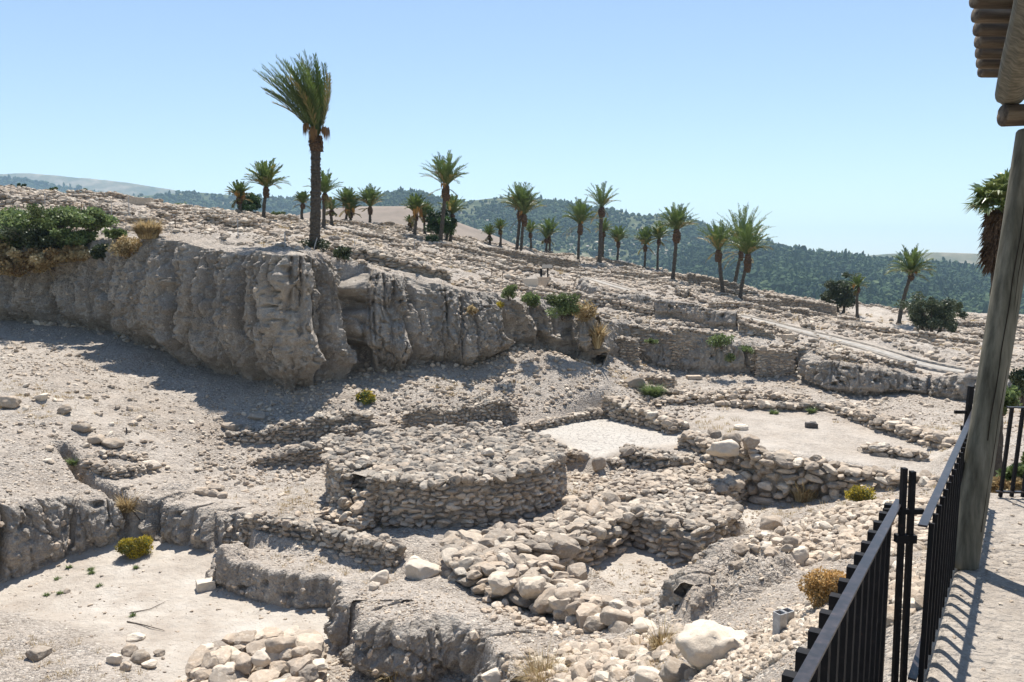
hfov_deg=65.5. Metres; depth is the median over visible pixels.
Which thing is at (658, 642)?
grass tuft
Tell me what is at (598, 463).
boulder
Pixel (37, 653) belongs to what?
boulder
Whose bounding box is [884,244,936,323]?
date palm
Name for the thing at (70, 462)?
grass tuft
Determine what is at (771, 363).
ruined wall
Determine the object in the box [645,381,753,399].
stone row
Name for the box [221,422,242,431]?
boulder
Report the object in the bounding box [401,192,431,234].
date palm
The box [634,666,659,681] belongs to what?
boulder
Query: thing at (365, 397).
bush
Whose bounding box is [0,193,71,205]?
ruined wall
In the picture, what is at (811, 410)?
grass tuft
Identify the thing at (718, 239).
date palm
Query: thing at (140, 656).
boulder
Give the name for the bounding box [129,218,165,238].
grass tuft
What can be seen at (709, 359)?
earth bank
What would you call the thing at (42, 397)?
boulder
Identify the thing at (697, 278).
ruined wall
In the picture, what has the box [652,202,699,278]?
date palm
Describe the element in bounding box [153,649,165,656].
boulder
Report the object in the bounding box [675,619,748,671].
boulder
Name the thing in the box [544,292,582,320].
bush
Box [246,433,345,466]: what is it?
dry stone wall
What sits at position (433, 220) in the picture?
broadleaf tree
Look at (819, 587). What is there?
dry shrub
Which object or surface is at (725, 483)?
broad stone wall
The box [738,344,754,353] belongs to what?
bush
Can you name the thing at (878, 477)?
boulder wall
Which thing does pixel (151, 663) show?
boulder
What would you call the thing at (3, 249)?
bush
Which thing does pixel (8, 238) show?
bush
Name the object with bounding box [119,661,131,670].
boulder
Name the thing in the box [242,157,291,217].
date palm
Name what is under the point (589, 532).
broad stone wall
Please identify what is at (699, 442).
rock pile
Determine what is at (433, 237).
bush
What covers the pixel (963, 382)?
earth bank
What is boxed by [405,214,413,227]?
date palm
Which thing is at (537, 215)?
hill forest
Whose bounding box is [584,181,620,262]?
date palm
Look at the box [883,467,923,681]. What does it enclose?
fence post
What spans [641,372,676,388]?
stone wall stub
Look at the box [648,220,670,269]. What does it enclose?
date palm
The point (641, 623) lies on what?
boulder
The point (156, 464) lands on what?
boulder
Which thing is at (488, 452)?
boulder
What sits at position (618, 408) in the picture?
double course wall
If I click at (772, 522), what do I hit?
boulder
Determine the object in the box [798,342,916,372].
ruined wall
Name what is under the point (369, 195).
date palm
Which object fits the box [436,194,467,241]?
date palm
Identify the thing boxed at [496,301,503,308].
bush
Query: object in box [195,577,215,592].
cut stone
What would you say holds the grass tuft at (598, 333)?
on the earth cliff
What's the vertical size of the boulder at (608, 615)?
0.509 m
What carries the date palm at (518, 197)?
on the ground at (970, 651)
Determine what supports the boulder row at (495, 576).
on the ground at (970, 651)
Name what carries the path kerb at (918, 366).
on the ground at (970, 651)
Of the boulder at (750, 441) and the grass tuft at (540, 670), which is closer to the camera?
the grass tuft at (540, 670)
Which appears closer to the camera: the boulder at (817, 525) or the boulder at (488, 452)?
the boulder at (817, 525)
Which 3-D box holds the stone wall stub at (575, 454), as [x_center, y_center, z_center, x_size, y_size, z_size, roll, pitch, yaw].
[3.199,5.176,33.772,4.126,1.457,0.991,3,6,30]
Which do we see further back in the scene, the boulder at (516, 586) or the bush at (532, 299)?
the bush at (532, 299)
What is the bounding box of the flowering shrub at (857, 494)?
[844,484,876,501]
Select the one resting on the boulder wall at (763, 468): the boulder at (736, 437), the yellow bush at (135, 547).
the boulder at (736, 437)
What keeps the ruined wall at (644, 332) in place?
on the ground at (970, 651)
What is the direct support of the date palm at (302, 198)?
on the ground at (970, 651)
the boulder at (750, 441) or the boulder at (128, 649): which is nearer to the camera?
the boulder at (128, 649)
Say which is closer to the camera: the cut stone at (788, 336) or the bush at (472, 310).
the bush at (472, 310)
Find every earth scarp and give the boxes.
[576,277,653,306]
[653,299,737,330]
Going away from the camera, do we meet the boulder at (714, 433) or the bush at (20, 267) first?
the boulder at (714, 433)
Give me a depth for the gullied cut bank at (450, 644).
19.09 m
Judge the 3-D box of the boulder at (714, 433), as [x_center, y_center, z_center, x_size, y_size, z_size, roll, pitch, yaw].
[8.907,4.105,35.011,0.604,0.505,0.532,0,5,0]
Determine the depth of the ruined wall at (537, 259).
82.46 m
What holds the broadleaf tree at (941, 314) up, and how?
on the ground at (970, 651)
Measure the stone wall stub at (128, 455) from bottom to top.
1.106 m
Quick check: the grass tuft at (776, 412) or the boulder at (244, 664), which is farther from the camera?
the grass tuft at (776, 412)
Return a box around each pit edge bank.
[0,488,124,582]
[137,481,246,552]
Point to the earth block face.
(320, 591)
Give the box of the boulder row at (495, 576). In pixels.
[438,547,644,632]
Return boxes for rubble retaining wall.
[223,409,375,444]
[331,419,502,436]
[400,395,518,428]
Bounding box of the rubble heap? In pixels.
[183,625,330,681]
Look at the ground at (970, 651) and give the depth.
28.21 m
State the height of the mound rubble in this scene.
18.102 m
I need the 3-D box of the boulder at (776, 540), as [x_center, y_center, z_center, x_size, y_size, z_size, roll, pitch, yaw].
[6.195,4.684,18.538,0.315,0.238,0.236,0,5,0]
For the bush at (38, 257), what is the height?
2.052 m
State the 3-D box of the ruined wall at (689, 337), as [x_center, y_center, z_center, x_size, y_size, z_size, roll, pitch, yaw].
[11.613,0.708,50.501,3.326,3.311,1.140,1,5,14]
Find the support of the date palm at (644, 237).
on the ground at (970, 651)
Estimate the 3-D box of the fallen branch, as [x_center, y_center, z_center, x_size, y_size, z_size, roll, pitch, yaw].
[-10.219,7.937,22.188,1.341,0.076,0.044,2,5,21]
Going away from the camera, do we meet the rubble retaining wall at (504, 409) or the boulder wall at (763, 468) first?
the boulder wall at (763, 468)
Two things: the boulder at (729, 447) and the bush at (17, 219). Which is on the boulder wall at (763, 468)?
the boulder at (729, 447)
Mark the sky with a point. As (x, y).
(867, 126)
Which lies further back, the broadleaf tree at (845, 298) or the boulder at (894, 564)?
the broadleaf tree at (845, 298)
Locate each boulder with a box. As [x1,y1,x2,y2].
[0,396,21,407]
[25,645,52,661]
[33,393,48,400]
[57,404,71,414]
[71,423,91,432]
[87,434,104,443]
[100,437,124,447]
[106,653,121,664]
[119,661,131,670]
[121,643,138,656]
[126,632,145,641]
[129,649,150,664]
[141,659,157,668]
[142,460,161,469]
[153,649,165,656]
[194,487,208,495]
[202,643,213,648]
[206,483,224,490]
[207,489,219,496]
[212,662,235,674]
[217,492,227,498]
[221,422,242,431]
[235,652,253,673]
[247,413,264,419]
[251,650,270,666]
[265,636,296,653]
[291,646,309,657]
[369,570,388,584]
[369,581,379,590]
[405,555,422,563]
[405,559,439,579]
[480,667,500,681]
[481,448,494,455]
[514,573,538,591]
[554,587,580,603]
[587,594,601,596]
[592,457,605,471]
[599,606,632,625]
[624,376,645,387]
[633,617,656,633]
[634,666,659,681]
[649,628,677,642]
[658,656,691,681]
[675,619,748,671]
[684,668,697,679]
[705,439,739,456]
[707,428,721,438]
[722,433,741,444]
[731,541,749,554]
[742,434,759,449]
[759,515,782,529]
[770,537,782,544]
[782,535,798,547]
[788,546,808,563]
[813,521,820,529]
[892,559,916,569]
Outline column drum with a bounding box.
[734,424,748,430]
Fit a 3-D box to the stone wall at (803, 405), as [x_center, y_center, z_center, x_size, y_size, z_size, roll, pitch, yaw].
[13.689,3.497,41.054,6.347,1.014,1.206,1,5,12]
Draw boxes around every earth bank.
[595,316,796,373]
[657,530,768,610]
[796,350,929,395]
[929,372,1023,405]
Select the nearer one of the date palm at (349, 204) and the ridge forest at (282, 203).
the date palm at (349, 204)
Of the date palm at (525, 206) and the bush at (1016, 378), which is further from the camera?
the date palm at (525, 206)
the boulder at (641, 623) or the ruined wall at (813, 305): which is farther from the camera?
the ruined wall at (813, 305)
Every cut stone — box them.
[126,197,153,205]
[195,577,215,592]
[375,229,383,233]
[686,375,702,379]
[782,334,794,340]
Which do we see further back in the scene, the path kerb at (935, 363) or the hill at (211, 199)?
the hill at (211, 199)
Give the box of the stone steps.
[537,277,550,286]
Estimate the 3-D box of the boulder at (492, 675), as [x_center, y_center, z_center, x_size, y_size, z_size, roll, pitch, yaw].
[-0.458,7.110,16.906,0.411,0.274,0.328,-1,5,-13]
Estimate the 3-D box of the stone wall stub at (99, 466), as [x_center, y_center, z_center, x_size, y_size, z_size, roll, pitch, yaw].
[-15.001,4.941,30.058,2.393,1.455,1.716,0,5,0]
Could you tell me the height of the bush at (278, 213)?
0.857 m
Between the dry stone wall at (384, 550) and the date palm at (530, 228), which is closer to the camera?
the dry stone wall at (384, 550)
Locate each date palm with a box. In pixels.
[225,179,254,212]
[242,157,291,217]
[253,49,331,251]
[292,191,310,219]
[305,168,343,228]
[321,197,341,225]
[332,186,362,219]
[337,195,363,219]
[355,183,385,221]
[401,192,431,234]
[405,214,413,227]
[419,149,468,240]
[419,201,434,233]
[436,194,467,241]
[482,224,498,244]
[491,218,507,246]
[500,181,543,249]
[504,186,545,250]
[524,219,538,248]
[536,227,553,252]
[537,216,560,252]
[562,196,601,263]
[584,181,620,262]
[593,218,613,257]
[606,224,631,259]
[633,226,659,267]
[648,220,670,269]
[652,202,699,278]
[697,219,739,292]
[712,202,775,282]
[719,218,777,299]
[846,273,869,318]
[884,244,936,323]
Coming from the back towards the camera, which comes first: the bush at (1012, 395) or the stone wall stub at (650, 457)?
the stone wall stub at (650, 457)
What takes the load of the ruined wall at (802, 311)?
on the ground at (970, 651)
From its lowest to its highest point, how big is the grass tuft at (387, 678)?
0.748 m
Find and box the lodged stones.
[0,239,1019,681]
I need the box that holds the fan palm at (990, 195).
[962,168,1009,476]
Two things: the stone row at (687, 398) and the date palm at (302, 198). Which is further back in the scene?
the date palm at (302, 198)
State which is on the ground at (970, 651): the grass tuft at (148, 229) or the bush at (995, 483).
the bush at (995, 483)
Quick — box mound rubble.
[0,185,1023,377]
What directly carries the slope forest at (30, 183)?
on the left hill
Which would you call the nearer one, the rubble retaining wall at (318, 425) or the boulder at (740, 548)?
the boulder at (740, 548)
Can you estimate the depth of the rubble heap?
18.62 m
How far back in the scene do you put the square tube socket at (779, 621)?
10.94 m
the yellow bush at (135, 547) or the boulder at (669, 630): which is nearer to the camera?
the boulder at (669, 630)
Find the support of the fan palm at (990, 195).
on the ground at (970, 651)
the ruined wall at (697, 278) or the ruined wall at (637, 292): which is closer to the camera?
the ruined wall at (637, 292)
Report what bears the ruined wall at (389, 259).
on the ground at (970, 651)
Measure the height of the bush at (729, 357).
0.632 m
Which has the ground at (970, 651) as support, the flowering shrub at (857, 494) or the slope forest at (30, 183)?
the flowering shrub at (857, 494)
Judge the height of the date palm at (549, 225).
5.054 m
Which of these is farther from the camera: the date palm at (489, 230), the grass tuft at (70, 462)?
the date palm at (489, 230)
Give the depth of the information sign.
64.27 m
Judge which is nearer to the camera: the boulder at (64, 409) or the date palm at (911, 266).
the boulder at (64, 409)
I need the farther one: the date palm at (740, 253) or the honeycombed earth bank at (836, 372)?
the date palm at (740, 253)
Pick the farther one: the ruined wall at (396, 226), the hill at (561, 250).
the hill at (561, 250)
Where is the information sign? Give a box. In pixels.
[542,265,551,276]
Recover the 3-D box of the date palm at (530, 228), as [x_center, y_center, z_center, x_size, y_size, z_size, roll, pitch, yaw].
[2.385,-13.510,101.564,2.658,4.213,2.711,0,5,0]
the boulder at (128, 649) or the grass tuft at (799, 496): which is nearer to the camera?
the boulder at (128, 649)
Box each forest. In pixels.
[0,174,134,195]
[127,190,360,215]
[355,186,866,268]
[652,240,1023,313]
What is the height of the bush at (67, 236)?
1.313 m
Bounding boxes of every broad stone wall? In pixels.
[438,484,647,580]
[578,462,751,504]
[630,488,743,562]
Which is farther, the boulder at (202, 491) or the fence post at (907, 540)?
the boulder at (202, 491)
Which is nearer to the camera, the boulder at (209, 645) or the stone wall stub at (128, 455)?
the boulder at (209, 645)
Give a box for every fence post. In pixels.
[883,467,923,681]
[954,386,974,451]
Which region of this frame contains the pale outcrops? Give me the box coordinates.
[460,210,669,259]
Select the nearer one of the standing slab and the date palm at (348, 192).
the standing slab
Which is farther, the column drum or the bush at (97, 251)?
the bush at (97, 251)
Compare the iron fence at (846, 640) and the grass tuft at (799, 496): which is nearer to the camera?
the iron fence at (846, 640)
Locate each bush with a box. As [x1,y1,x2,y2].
[0,205,56,240]
[0,225,23,249]
[0,225,60,249]
[0,238,18,259]
[0,254,50,276]
[6,247,65,276]
[23,203,81,229]
[43,245,90,261]
[49,227,98,248]
[63,206,119,231]
[88,243,108,260]
[102,227,126,239]
[105,234,143,258]
[114,534,153,559]
[271,211,285,214]
[333,245,351,261]
[355,389,376,404]
[425,233,439,241]
[467,304,478,314]
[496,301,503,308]
[501,284,517,300]
[520,291,540,307]
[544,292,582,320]
[570,298,598,322]
[644,338,658,344]
[706,333,733,348]
[724,353,735,362]
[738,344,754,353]
[991,474,1009,493]
[995,463,1023,480]
[1002,384,1022,415]
[1008,367,1023,406]
[1009,476,1022,493]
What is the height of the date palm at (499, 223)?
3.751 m
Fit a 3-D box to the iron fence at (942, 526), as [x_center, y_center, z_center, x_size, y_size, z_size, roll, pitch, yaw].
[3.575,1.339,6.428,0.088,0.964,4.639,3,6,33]
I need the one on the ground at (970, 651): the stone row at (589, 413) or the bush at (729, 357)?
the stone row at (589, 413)
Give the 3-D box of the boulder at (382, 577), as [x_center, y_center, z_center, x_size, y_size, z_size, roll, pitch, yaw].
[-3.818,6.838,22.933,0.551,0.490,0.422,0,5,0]
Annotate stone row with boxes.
[504,407,606,433]
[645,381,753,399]
[650,390,808,405]
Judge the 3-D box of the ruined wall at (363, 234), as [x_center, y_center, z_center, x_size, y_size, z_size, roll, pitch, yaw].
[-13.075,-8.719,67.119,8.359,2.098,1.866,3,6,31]
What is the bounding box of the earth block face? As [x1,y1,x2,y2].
[204,544,362,643]
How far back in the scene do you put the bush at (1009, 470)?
10.61 m
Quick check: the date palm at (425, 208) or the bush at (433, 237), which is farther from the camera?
the date palm at (425, 208)
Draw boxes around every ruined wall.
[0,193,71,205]
[329,242,451,282]
[341,228,396,242]
[378,225,405,229]
[466,244,580,268]
[518,277,567,291]
[595,284,679,300]
[614,310,640,316]
[614,335,640,367]
[626,323,681,366]
[670,325,720,372]
[686,272,739,288]
[737,314,799,340]
[737,319,775,339]
[741,294,781,309]
[750,346,797,377]
[764,292,836,315]
[768,343,868,369]
[781,306,811,316]
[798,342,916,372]
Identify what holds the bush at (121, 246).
on the earth cliff
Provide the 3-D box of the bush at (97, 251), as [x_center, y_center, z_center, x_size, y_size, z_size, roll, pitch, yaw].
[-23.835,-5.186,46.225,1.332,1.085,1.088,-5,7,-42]
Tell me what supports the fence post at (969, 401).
on the ground at (970, 651)
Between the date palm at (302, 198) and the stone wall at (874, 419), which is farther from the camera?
the date palm at (302, 198)
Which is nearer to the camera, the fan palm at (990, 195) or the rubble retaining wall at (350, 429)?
the fan palm at (990, 195)
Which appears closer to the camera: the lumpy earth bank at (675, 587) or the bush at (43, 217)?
the lumpy earth bank at (675, 587)
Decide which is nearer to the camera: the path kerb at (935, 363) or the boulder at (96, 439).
the boulder at (96, 439)
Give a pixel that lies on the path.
(889, 354)
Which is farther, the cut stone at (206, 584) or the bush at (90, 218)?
the bush at (90, 218)
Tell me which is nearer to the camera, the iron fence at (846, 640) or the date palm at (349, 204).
the iron fence at (846, 640)
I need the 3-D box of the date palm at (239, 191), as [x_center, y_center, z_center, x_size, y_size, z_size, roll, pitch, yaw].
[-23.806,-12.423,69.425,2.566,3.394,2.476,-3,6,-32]
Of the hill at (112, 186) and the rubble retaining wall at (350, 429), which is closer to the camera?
the rubble retaining wall at (350, 429)
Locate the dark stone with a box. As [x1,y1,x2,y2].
[805,421,817,428]
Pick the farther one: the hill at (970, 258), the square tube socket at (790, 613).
the hill at (970, 258)
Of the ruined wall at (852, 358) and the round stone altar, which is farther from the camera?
the ruined wall at (852, 358)
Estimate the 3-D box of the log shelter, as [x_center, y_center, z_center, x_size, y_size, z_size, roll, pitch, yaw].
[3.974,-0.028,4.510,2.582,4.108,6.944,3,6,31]
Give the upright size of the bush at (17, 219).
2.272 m
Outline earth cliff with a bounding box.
[0,226,610,390]
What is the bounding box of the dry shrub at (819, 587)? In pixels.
[797,566,845,609]
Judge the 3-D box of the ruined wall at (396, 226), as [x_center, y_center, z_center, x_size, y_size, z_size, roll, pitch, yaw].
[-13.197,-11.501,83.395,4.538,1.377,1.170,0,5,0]
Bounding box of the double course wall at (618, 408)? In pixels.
[601,390,689,433]
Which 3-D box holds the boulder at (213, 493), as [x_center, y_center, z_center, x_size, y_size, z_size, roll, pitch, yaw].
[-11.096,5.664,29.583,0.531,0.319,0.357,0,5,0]
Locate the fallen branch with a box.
[127,621,164,630]
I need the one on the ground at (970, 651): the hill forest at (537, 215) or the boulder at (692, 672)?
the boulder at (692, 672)
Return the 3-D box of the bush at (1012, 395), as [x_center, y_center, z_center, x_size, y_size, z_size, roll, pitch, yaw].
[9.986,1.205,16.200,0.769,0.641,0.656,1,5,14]
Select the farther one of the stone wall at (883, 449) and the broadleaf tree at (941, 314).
the broadleaf tree at (941, 314)
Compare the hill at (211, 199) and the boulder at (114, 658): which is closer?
the boulder at (114, 658)
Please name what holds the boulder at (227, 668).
on the rubble heap
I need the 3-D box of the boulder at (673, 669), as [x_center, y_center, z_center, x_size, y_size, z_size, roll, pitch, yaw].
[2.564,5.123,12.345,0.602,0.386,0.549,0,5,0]
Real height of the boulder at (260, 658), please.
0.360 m
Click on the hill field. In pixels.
(395, 214)
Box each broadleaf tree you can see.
[237,192,261,211]
[424,208,457,240]
[820,271,862,313]
[893,291,968,333]
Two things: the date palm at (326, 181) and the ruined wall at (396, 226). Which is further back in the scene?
the ruined wall at (396, 226)
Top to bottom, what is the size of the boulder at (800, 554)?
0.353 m
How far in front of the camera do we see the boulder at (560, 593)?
19.92 m
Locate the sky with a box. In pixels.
[0,0,1023,255]
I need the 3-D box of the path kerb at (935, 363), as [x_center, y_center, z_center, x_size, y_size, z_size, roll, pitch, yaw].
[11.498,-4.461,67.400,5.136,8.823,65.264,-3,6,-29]
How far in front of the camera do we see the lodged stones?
26.75 m
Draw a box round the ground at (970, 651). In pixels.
[0,191,1023,681]
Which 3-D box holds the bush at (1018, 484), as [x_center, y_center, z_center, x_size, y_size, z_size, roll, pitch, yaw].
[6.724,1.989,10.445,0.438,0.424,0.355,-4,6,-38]
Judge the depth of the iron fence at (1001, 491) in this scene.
8.36 m
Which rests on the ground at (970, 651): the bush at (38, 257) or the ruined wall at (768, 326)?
the ruined wall at (768, 326)
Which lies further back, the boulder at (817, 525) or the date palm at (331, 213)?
the date palm at (331, 213)
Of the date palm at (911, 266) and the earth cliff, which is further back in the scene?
the date palm at (911, 266)
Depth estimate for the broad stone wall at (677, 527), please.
25.98 m
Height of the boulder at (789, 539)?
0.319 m
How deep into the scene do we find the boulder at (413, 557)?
23.47 m
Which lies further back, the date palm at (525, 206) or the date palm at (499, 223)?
the date palm at (499, 223)
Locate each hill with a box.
[0,173,181,195]
[134,193,341,213]
[361,196,794,267]
[870,252,984,265]
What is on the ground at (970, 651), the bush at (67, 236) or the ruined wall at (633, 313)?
the ruined wall at (633, 313)
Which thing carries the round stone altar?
on the ground at (970, 651)
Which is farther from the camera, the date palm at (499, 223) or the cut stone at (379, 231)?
the date palm at (499, 223)
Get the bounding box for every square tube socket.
[772,610,786,634]
[781,608,794,624]
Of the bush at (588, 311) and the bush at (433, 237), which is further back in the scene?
the bush at (433, 237)
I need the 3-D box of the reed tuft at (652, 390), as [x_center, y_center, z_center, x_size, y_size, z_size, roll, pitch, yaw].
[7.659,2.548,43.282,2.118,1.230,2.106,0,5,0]
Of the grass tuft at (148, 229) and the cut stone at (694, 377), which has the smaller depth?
the grass tuft at (148, 229)
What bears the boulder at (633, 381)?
on the ground at (970, 651)
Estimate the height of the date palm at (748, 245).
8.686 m
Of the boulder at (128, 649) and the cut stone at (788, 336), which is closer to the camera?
the boulder at (128, 649)
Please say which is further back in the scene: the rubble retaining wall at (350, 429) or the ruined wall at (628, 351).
the ruined wall at (628, 351)
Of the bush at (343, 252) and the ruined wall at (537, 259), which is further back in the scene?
the ruined wall at (537, 259)
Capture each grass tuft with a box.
[65,457,78,465]
[109,488,148,514]
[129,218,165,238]
[366,666,419,681]
[499,630,578,681]
[582,316,610,348]
[636,612,677,650]
[768,408,778,414]
[788,479,824,502]
[806,406,818,413]
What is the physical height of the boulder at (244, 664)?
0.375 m
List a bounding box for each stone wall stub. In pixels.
[77,453,152,479]
[98,450,147,460]
[555,441,629,468]
[619,443,696,468]
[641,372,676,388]
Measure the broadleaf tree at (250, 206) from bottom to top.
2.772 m
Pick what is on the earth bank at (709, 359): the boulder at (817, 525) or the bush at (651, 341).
the bush at (651, 341)
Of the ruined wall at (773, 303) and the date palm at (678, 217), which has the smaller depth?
the ruined wall at (773, 303)
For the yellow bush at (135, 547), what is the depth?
26.34 m
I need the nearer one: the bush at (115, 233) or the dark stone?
the dark stone
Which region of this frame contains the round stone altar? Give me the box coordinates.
[313,422,568,532]
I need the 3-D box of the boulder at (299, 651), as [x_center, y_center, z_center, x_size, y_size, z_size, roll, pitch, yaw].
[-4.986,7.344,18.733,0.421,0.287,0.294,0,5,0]
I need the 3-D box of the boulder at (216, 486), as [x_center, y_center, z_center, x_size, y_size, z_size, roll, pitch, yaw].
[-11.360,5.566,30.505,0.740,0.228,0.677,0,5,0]
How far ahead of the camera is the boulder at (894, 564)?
11.54 m
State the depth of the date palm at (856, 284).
79.39 m
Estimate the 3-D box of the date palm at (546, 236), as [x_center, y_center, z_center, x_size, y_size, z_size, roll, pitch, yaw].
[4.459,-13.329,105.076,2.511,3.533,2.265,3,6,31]
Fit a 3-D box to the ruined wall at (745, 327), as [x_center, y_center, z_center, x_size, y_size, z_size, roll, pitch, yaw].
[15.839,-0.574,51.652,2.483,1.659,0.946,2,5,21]
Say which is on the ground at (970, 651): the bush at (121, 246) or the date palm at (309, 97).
the date palm at (309, 97)
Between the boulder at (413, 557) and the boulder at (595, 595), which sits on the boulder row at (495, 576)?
the boulder at (595, 595)
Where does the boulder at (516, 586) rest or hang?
on the boulder row at (495, 576)
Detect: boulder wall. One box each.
[703,438,867,505]
[858,465,948,491]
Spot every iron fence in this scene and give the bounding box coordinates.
[781,499,900,681]
[908,410,971,681]
[995,406,1023,497]
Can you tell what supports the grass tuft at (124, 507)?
on the ground at (970, 651)
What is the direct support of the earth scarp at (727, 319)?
on the ground at (970, 651)
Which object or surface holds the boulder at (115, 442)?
on the ground at (970, 651)
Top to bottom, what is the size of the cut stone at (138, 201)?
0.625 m
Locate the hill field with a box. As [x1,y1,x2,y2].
[297,206,515,244]
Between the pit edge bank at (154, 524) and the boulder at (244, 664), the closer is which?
the boulder at (244, 664)
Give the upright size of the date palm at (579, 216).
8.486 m
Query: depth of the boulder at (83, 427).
32.06 m
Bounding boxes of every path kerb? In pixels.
[483,244,963,373]
[492,246,1009,373]
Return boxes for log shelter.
[955,0,1023,570]
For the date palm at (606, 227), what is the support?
on the ground at (970, 651)
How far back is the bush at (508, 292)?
43.79 m
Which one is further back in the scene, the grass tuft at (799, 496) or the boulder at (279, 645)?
the grass tuft at (799, 496)
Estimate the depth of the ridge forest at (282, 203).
2198.56 m
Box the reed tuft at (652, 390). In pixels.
[636,378,667,397]
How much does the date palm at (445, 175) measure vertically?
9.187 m
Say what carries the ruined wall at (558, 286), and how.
on the ground at (970, 651)
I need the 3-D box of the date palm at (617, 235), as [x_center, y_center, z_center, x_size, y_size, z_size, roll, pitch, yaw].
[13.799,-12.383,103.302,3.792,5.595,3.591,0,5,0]
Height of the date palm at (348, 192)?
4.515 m
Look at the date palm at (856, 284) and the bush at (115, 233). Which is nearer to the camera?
the bush at (115, 233)
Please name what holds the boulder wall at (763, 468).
on the ground at (970, 651)
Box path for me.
[489,246,1012,374]
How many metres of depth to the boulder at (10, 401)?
32.58 m
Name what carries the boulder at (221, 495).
on the ground at (970, 651)
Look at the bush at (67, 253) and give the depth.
47.14 m
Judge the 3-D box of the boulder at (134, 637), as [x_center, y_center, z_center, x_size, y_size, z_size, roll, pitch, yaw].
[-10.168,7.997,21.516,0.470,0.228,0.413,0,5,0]
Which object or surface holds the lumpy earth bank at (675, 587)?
on the ground at (970, 651)
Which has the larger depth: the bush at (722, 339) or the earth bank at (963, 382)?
the bush at (722, 339)
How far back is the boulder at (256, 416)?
37.36 m
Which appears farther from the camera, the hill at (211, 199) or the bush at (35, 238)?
the hill at (211, 199)
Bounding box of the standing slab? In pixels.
[522,278,537,288]
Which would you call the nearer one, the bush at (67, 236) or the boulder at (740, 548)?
the boulder at (740, 548)
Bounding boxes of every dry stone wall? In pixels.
[236,510,406,570]
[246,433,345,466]
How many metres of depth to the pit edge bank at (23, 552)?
26.19 m
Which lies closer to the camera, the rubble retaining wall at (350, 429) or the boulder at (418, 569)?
the boulder at (418, 569)
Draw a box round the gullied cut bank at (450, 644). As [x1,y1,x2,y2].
[323,592,560,681]

